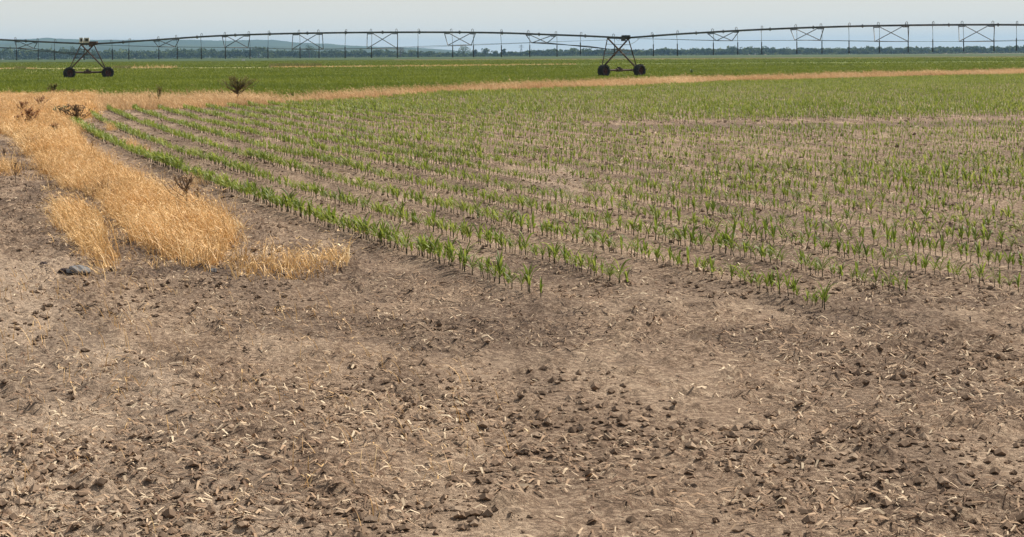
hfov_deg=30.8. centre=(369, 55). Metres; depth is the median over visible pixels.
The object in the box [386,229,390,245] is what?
corn plant
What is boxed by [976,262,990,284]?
corn plant
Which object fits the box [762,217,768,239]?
corn plant
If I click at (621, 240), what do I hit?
corn plant
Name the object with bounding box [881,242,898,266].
corn plant
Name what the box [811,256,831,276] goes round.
corn plant
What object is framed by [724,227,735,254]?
corn plant
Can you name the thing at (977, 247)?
corn plant
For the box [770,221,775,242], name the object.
corn plant
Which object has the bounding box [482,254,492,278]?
corn plant
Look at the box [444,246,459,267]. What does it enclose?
corn plant
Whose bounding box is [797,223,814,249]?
corn plant
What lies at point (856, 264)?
corn plant
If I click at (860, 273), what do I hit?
corn plant
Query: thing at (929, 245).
corn plant
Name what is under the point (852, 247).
corn plant
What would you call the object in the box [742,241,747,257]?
corn plant
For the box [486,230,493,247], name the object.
corn plant
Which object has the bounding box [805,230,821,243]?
corn plant
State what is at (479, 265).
corn plant
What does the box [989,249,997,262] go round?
corn plant
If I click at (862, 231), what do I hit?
corn plant
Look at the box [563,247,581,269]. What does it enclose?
corn plant
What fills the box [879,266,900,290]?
corn plant
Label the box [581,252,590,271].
corn plant
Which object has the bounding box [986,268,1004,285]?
corn plant
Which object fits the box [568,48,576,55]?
tree
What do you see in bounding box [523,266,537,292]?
corn plant
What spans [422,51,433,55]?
tree
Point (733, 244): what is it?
corn plant
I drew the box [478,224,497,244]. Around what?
corn plant
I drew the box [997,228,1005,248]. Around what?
corn plant
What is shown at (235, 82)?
shrub
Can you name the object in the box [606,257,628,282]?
corn plant
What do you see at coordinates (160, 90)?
weed stalk
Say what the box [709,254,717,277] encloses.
corn plant
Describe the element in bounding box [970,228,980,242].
corn plant
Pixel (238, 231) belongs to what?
dry grass
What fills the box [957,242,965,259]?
corn plant
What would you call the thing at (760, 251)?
corn plant
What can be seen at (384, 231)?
corn plant
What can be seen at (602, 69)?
irrigation machine
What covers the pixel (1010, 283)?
corn plant
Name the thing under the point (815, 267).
corn plant
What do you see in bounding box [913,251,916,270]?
corn plant
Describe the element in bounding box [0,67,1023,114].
dry grass
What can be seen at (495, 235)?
corn plant
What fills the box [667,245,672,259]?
corn plant
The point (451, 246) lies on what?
corn plant
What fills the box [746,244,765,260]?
corn plant
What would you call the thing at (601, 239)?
corn plant
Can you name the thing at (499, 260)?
corn plant
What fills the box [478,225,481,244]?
corn plant
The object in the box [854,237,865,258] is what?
corn plant
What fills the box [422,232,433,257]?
corn plant
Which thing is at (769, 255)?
corn plant
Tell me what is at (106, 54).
woodland
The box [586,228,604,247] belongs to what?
corn plant
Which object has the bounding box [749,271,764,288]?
corn plant
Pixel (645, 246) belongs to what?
corn plant
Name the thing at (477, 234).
corn plant
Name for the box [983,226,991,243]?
corn plant
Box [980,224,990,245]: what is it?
corn plant
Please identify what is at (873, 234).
corn plant
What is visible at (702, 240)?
corn plant
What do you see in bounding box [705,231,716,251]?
corn plant
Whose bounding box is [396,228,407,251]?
corn plant
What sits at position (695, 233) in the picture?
corn plant
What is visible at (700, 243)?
corn plant
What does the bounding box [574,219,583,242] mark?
corn plant
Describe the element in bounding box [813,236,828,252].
corn plant
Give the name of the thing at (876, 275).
corn plant
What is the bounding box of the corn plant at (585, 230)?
[571,220,589,243]
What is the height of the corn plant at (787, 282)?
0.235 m
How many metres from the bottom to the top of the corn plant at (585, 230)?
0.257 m
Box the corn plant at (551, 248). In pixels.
[541,240,561,258]
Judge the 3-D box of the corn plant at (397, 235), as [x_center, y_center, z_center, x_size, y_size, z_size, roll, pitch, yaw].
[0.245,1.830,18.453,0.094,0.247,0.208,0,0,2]
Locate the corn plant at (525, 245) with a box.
[520,231,534,254]
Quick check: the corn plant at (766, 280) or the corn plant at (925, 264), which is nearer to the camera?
the corn plant at (766, 280)
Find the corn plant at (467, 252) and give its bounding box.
[454,240,480,267]
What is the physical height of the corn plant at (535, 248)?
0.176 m
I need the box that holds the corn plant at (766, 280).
[761,270,775,291]
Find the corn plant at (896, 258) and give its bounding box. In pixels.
[889,244,905,266]
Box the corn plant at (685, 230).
[679,222,687,245]
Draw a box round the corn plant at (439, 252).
[436,238,442,262]
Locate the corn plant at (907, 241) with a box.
[900,234,909,249]
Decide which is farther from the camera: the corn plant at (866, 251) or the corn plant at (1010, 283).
the corn plant at (866, 251)
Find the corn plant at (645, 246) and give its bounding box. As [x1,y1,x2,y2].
[642,239,648,259]
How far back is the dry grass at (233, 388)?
10.86 m
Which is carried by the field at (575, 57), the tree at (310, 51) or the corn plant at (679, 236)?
the tree at (310, 51)
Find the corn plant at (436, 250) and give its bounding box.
[430,241,444,261]
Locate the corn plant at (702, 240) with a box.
[697,233,710,249]
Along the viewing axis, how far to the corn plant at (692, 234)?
18.34 m
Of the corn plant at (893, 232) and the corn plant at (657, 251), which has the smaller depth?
the corn plant at (657, 251)
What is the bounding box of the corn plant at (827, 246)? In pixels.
[822,238,834,254]
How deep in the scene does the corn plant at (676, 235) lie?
18.66 m
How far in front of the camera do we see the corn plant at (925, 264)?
16.08 m
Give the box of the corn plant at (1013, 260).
[1010,251,1016,269]
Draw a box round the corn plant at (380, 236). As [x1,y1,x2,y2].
[376,226,382,244]
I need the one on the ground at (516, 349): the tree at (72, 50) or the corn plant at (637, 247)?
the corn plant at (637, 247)
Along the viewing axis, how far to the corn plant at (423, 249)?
17.55 m
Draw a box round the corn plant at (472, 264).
[465,257,480,274]
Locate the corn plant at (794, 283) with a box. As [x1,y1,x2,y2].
[789,276,800,297]
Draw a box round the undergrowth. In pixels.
[4,50,1023,59]
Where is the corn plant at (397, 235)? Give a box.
[392,229,398,249]
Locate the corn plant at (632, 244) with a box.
[622,234,641,255]
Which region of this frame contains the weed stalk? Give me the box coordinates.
[150,85,162,99]
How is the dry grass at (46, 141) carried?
on the ground at (516, 349)
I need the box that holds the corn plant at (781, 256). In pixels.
[776,247,789,264]
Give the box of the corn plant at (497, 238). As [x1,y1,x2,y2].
[491,230,503,247]
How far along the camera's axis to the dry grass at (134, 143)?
40.81 m
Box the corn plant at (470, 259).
[457,251,481,268]
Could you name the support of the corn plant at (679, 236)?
on the ground at (516, 349)
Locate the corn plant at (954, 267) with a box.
[947,259,962,279]
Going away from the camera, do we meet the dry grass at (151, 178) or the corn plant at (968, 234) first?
the corn plant at (968, 234)
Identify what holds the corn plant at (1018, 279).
on the ground at (516, 349)
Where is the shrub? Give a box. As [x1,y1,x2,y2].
[217,75,261,97]
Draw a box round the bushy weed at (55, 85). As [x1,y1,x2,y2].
[47,83,58,92]
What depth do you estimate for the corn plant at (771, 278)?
14.94 m
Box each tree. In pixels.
[70,46,75,58]
[252,47,265,57]
[304,45,314,57]
[396,47,404,56]
[407,49,415,56]
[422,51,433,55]
[454,46,472,56]
[481,48,489,56]
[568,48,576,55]
[728,45,736,53]
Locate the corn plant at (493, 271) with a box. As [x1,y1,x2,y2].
[489,263,496,281]
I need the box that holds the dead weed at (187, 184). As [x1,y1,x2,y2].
[161,173,194,206]
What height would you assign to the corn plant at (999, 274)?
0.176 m
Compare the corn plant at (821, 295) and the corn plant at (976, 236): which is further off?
the corn plant at (976, 236)
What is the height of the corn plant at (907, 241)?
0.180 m
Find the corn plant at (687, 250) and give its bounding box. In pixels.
[686,246,688,269]
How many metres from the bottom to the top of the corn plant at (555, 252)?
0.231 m
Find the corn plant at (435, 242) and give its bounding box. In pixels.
[429,232,439,260]
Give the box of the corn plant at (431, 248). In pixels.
[421,233,442,260]
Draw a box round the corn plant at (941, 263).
[927,255,948,270]
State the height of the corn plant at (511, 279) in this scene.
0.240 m
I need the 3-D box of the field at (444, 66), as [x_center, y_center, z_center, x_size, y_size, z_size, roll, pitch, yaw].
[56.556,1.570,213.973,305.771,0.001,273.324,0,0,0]
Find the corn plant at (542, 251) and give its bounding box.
[533,239,546,255]
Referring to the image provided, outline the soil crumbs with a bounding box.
[0,108,1023,536]
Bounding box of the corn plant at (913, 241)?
[906,229,916,250]
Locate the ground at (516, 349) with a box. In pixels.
[0,53,1023,536]
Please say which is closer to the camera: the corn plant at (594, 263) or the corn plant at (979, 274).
the corn plant at (979, 274)
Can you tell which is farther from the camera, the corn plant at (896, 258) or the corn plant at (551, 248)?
the corn plant at (551, 248)
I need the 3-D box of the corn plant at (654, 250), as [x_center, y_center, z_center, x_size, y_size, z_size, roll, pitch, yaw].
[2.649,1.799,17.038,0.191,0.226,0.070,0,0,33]
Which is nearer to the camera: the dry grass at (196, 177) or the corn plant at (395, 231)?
the corn plant at (395, 231)
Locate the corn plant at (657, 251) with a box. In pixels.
[653,243,663,262]
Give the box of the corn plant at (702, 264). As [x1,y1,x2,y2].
[698,255,711,272]
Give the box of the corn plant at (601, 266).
[598,260,603,277]
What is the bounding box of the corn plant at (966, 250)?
[963,240,968,260]
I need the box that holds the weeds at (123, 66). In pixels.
[112,65,130,68]
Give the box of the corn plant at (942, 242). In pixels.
[940,234,947,255]
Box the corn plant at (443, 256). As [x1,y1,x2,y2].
[439,244,445,264]
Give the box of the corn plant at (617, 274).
[609,266,625,283]
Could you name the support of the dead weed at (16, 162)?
on the ground at (516, 349)
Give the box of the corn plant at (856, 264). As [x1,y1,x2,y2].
[855,260,858,282]
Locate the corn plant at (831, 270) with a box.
[827,259,837,272]
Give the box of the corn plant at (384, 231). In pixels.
[378,217,390,245]
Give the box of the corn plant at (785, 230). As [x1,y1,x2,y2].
[775,224,795,242]
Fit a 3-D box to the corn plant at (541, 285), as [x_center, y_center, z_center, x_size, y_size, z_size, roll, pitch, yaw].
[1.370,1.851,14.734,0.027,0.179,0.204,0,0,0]
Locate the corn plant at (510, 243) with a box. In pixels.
[503,238,517,249]
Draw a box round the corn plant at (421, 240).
[417,231,426,256]
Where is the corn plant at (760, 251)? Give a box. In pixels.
[752,242,767,261]
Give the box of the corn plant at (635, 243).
[626,235,644,256]
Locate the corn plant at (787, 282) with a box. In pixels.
[781,271,791,295]
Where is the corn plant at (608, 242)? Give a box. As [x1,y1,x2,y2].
[605,232,611,251]
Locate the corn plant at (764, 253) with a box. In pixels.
[755,245,769,259]
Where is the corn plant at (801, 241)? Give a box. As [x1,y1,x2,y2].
[799,232,806,244]
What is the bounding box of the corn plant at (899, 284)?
[891,271,906,290]
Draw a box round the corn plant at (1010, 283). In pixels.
[1003,273,1013,285]
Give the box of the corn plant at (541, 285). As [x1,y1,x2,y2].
[539,277,543,297]
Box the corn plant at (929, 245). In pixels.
[927,237,935,253]
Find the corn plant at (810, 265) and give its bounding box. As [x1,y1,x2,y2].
[802,256,819,272]
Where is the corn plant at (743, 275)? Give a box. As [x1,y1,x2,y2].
[737,269,752,283]
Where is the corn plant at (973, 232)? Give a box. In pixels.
[970,226,976,243]
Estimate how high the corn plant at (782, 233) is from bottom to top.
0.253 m
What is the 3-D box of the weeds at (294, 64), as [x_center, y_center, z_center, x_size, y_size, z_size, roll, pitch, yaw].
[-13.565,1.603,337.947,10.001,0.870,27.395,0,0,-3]
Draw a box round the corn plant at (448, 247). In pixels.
[443,236,457,264]
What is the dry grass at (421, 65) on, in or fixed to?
on the field at (674, 63)
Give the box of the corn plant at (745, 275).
[735,264,749,284]
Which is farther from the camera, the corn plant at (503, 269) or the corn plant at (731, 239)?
the corn plant at (731, 239)
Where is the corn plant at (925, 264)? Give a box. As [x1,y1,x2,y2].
[918,252,931,273]
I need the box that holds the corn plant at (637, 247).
[632,237,638,257]
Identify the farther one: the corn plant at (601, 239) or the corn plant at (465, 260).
the corn plant at (601, 239)
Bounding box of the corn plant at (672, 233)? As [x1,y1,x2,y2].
[665,224,677,243]
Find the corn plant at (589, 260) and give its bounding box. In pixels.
[581,250,601,273]
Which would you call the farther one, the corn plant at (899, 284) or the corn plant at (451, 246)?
the corn plant at (451, 246)
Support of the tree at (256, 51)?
on the field at (575, 57)
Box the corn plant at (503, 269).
[502,262,510,285]
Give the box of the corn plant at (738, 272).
[732,262,744,283]
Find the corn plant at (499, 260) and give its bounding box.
[495,249,507,276]
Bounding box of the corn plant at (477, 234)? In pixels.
[469,222,483,244]
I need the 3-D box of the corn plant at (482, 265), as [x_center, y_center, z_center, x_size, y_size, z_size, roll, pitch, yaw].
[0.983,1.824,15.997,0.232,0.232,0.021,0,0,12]
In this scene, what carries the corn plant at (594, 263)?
on the ground at (516, 349)
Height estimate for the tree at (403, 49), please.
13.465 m
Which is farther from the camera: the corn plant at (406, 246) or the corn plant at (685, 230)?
the corn plant at (685, 230)
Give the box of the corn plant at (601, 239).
[595,226,614,250]
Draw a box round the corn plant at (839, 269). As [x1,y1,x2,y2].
[832,259,850,278]
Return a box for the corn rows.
[68,73,1023,270]
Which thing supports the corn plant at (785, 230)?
on the ground at (516, 349)
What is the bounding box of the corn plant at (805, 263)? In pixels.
[800,250,813,271]
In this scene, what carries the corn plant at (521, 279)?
on the ground at (516, 349)
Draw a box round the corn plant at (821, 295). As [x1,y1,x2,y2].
[815,287,825,306]
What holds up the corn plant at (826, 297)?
on the ground at (516, 349)
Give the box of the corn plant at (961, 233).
[959,223,967,242]
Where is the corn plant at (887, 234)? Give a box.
[884,223,893,246]
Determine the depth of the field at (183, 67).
336.69 m
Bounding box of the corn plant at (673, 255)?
[666,246,679,265]
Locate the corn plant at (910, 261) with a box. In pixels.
[905,250,919,270]
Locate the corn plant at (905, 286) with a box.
[901,277,907,289]
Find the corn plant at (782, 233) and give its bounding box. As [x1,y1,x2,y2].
[773,225,789,243]
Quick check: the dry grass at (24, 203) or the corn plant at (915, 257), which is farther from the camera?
the dry grass at (24, 203)
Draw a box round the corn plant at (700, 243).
[698,231,706,249]
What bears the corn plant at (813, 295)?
on the ground at (516, 349)
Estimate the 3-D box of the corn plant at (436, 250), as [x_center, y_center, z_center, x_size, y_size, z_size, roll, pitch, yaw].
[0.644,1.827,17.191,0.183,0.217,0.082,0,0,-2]
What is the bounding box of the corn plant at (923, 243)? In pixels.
[919,236,931,252]
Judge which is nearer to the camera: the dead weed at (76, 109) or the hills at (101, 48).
the dead weed at (76, 109)
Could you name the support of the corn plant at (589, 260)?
on the ground at (516, 349)
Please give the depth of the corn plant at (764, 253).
16.95 m
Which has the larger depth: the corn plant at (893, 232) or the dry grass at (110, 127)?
the dry grass at (110, 127)
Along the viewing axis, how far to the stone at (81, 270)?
16.83 m
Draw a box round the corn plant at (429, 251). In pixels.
[423,240,441,258]
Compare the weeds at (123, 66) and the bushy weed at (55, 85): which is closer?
the bushy weed at (55, 85)
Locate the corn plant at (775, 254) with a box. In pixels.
[768,244,785,264]
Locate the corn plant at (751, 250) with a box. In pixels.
[743,235,758,258]
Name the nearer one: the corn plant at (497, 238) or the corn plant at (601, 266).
the corn plant at (601, 266)
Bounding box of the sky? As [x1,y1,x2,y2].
[0,0,1023,53]
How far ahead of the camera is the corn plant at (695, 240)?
18.25 m
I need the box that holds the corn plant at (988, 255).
[983,247,993,265]
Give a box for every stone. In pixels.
[59,268,67,273]
[66,265,89,273]
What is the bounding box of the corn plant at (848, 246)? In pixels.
[846,241,849,257]
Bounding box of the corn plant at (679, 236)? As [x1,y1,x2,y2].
[671,227,689,245]
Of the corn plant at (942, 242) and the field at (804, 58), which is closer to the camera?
the corn plant at (942, 242)
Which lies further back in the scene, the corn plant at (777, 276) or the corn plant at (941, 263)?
the corn plant at (941, 263)
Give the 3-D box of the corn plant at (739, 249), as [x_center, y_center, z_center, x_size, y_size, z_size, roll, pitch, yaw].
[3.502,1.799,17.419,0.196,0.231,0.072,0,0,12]
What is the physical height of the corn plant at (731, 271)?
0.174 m
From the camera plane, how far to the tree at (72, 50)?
2349.28 m
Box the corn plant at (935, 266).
[923,255,943,274]
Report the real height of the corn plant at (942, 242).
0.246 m
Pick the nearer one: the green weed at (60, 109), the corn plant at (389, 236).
the corn plant at (389, 236)
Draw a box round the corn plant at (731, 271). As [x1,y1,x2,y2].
[730,264,735,277]
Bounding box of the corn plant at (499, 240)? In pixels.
[496,230,502,249]
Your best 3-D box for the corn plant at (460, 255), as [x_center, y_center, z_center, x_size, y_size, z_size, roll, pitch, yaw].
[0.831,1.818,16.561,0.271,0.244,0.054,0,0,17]
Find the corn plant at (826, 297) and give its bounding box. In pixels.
[816,280,835,309]
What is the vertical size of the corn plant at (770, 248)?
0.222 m
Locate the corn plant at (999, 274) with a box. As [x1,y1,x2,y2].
[997,268,1000,286]
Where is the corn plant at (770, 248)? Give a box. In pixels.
[767,241,777,254]
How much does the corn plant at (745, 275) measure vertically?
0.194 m
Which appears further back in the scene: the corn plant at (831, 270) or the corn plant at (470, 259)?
the corn plant at (470, 259)
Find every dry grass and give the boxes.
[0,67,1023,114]
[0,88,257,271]
[0,152,30,175]
[0,262,560,533]
[7,197,40,210]
[27,181,136,274]
[90,145,219,207]
[103,121,117,130]
[120,132,152,151]
[131,64,177,68]
[175,169,215,191]
[203,207,251,263]
[222,230,364,282]
[276,63,574,67]
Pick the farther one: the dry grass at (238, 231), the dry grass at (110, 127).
the dry grass at (110, 127)
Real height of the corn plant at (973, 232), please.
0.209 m
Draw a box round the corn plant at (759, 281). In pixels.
[754,270,763,290]
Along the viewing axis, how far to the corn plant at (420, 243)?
17.69 m
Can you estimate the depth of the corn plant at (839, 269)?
15.71 m
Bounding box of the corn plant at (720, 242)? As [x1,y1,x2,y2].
[715,233,722,251]
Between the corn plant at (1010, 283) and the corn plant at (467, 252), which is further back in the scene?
the corn plant at (467, 252)
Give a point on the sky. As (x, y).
(19, 19)
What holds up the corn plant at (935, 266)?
on the ground at (516, 349)
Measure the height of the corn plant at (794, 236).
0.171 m
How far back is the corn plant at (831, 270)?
15.86 m
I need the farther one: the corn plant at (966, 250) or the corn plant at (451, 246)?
the corn plant at (966, 250)
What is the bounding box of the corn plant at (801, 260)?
[797,247,802,269]
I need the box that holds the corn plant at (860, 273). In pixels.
[854,267,867,284]
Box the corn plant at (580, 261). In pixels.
[572,252,585,271]
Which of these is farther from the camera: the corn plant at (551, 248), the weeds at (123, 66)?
the weeds at (123, 66)
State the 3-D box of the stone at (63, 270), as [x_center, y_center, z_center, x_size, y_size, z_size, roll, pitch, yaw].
[-2.822,1.989,17.091,0.121,0.058,0.070,0,0,-29]
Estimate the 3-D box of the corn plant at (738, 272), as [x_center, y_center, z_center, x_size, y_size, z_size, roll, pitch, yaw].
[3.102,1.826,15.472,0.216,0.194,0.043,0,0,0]
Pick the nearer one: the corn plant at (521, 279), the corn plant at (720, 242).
the corn plant at (521, 279)
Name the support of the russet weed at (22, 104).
on the ground at (516, 349)
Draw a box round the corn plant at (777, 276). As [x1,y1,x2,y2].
[770,265,789,294]
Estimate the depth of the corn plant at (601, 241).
18.18 m
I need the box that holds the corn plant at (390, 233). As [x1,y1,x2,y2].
[382,219,401,247]
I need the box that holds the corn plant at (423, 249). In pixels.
[421,235,424,257]
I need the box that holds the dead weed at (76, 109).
[59,103,94,119]
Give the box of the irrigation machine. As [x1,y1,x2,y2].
[0,21,1023,78]
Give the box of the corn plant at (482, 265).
[476,256,494,277]
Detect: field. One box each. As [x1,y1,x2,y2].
[0,53,1023,61]
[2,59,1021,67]
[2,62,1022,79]
[2,64,576,68]
[402,56,1023,59]
[565,57,1020,59]
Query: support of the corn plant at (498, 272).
on the ground at (516, 349)
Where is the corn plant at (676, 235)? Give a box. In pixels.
[673,226,682,244]
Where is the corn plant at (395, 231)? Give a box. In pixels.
[386,218,405,248]
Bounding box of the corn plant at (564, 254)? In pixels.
[558,242,574,264]
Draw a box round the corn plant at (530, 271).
[520,263,536,291]
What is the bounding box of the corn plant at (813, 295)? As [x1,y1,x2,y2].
[804,288,817,300]
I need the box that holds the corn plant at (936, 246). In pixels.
[930,238,940,254]
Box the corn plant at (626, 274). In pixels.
[621,268,630,285]
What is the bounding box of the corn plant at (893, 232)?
[891,224,896,247]
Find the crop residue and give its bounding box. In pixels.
[0,91,1023,536]
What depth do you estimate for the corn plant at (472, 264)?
16.21 m
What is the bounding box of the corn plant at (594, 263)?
[591,254,595,275]
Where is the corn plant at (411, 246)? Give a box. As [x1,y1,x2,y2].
[408,240,412,254]
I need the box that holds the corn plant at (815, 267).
[812,257,817,274]
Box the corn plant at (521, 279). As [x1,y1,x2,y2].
[514,271,525,289]
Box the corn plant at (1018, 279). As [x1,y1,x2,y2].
[1014,273,1020,290]
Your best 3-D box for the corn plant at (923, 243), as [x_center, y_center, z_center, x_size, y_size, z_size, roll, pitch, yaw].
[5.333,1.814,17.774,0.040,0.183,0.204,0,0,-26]
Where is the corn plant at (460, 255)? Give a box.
[450,245,471,269]
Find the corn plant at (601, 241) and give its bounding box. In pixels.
[595,230,605,249]
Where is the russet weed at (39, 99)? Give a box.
[34,96,49,105]
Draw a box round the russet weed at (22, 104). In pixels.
[16,101,27,111]
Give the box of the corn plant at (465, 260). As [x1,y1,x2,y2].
[462,248,469,271]
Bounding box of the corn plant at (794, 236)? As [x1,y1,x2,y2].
[788,230,798,245]
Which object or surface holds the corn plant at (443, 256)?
on the ground at (516, 349)
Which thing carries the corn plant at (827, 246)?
on the ground at (516, 349)
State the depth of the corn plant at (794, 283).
14.61 m
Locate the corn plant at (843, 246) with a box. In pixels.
[839,235,854,257]
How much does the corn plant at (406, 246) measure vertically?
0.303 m
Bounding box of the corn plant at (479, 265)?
[473,256,483,276]
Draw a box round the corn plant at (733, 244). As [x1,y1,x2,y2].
[726,237,739,255]
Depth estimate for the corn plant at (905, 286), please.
14.74 m
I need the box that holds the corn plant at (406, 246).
[398,228,417,253]
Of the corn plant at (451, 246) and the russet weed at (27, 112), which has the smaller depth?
the corn plant at (451, 246)
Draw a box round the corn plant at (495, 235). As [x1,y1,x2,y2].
[491,226,499,248]
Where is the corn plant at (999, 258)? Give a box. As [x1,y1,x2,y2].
[996,251,1004,266]
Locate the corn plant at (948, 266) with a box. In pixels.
[946,258,950,276]
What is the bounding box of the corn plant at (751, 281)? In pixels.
[744,270,757,285]
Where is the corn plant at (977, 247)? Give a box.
[974,240,981,262]
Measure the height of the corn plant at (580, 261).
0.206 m
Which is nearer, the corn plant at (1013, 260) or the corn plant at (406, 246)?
the corn plant at (1013, 260)
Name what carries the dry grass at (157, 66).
on the field at (183, 67)
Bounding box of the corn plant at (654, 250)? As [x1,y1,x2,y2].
[648,241,663,261]
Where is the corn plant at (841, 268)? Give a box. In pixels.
[838,262,844,280]
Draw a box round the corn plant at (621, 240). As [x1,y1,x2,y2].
[620,236,622,254]
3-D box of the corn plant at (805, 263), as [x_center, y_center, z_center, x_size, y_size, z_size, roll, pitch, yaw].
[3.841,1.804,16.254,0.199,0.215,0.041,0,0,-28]
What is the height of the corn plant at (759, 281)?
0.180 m
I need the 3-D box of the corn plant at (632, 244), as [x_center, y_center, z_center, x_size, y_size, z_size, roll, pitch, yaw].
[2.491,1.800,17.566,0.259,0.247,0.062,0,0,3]
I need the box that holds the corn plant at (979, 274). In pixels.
[974,263,984,282]
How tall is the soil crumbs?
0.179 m
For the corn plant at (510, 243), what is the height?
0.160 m
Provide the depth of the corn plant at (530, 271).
15.02 m
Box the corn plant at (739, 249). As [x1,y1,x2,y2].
[732,241,743,256]
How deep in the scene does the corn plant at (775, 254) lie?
16.73 m
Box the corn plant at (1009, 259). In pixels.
[1000,249,1015,268]
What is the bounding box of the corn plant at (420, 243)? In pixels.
[412,235,434,256]
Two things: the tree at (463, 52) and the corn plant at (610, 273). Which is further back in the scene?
the tree at (463, 52)
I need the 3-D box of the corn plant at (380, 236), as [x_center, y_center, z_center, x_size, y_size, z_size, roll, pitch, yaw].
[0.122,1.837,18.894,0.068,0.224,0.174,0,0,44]
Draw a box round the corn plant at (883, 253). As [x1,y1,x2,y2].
[879,243,887,265]
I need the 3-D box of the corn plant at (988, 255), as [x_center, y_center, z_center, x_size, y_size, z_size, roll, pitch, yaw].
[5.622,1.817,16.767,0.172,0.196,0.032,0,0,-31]
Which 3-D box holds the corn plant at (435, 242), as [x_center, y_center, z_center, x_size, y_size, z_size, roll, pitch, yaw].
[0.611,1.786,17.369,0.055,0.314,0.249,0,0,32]
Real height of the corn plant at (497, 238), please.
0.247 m
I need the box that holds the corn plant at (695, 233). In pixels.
[679,225,702,246]
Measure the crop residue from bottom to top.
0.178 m
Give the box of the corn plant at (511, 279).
[503,263,520,288]
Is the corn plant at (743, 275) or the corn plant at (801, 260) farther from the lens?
the corn plant at (801, 260)
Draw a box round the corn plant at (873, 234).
[869,223,876,240]
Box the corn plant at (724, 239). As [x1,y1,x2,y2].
[715,225,731,253]
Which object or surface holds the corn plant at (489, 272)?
on the ground at (516, 349)
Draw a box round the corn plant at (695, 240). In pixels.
[691,235,697,248]
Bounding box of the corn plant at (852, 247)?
[846,242,859,258]
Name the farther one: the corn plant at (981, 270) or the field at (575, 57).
the field at (575, 57)
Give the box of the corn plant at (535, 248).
[534,243,538,256]
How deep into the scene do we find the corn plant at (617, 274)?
15.53 m
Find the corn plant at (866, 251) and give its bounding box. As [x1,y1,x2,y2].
[858,242,872,261]
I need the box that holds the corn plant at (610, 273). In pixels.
[602,258,617,280]
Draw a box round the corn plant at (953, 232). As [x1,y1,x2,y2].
[946,223,956,240]
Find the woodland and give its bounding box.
[0,45,1023,59]
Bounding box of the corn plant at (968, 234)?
[960,223,971,242]
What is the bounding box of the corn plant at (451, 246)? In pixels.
[446,242,454,265]
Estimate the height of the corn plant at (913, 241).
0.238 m
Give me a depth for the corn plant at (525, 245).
17.65 m
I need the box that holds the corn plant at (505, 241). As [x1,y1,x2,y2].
[501,232,512,251]
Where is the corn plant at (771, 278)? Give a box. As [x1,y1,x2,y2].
[767,271,775,291]
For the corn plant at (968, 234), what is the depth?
18.65 m
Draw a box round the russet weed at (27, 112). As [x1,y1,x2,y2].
[21,107,40,121]
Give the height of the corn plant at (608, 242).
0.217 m
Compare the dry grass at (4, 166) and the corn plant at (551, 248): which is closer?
the corn plant at (551, 248)
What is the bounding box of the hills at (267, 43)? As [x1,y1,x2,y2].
[0,38,454,50]
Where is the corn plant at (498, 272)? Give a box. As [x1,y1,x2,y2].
[491,261,503,283]
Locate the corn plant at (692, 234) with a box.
[689,223,695,247]
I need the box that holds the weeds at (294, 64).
[269,62,321,66]
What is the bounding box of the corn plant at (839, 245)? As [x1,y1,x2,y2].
[834,239,841,256]
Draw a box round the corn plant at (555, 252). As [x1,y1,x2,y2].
[549,242,560,263]
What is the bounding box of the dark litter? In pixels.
[0,101,1023,359]
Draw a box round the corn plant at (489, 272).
[480,257,495,279]
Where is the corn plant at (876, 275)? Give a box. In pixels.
[871,265,881,285]
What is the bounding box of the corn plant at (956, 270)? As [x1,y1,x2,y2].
[953,262,967,279]
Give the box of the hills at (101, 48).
[0,43,481,58]
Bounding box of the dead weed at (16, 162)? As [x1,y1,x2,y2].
[10,157,21,182]
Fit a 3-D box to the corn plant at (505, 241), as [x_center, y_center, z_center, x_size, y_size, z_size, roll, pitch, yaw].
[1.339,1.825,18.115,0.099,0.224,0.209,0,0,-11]
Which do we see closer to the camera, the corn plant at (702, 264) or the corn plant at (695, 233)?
the corn plant at (702, 264)
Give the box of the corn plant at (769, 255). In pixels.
[765,246,776,262]
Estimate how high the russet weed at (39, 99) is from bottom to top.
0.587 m
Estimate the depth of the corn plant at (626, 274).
15.36 m
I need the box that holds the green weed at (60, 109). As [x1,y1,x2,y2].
[53,105,71,113]
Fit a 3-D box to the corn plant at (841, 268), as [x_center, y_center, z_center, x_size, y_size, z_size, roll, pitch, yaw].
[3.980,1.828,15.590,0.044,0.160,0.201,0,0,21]
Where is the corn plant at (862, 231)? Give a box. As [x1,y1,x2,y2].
[861,226,864,239]
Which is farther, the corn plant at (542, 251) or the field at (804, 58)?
the field at (804, 58)
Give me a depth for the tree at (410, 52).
2299.86 m

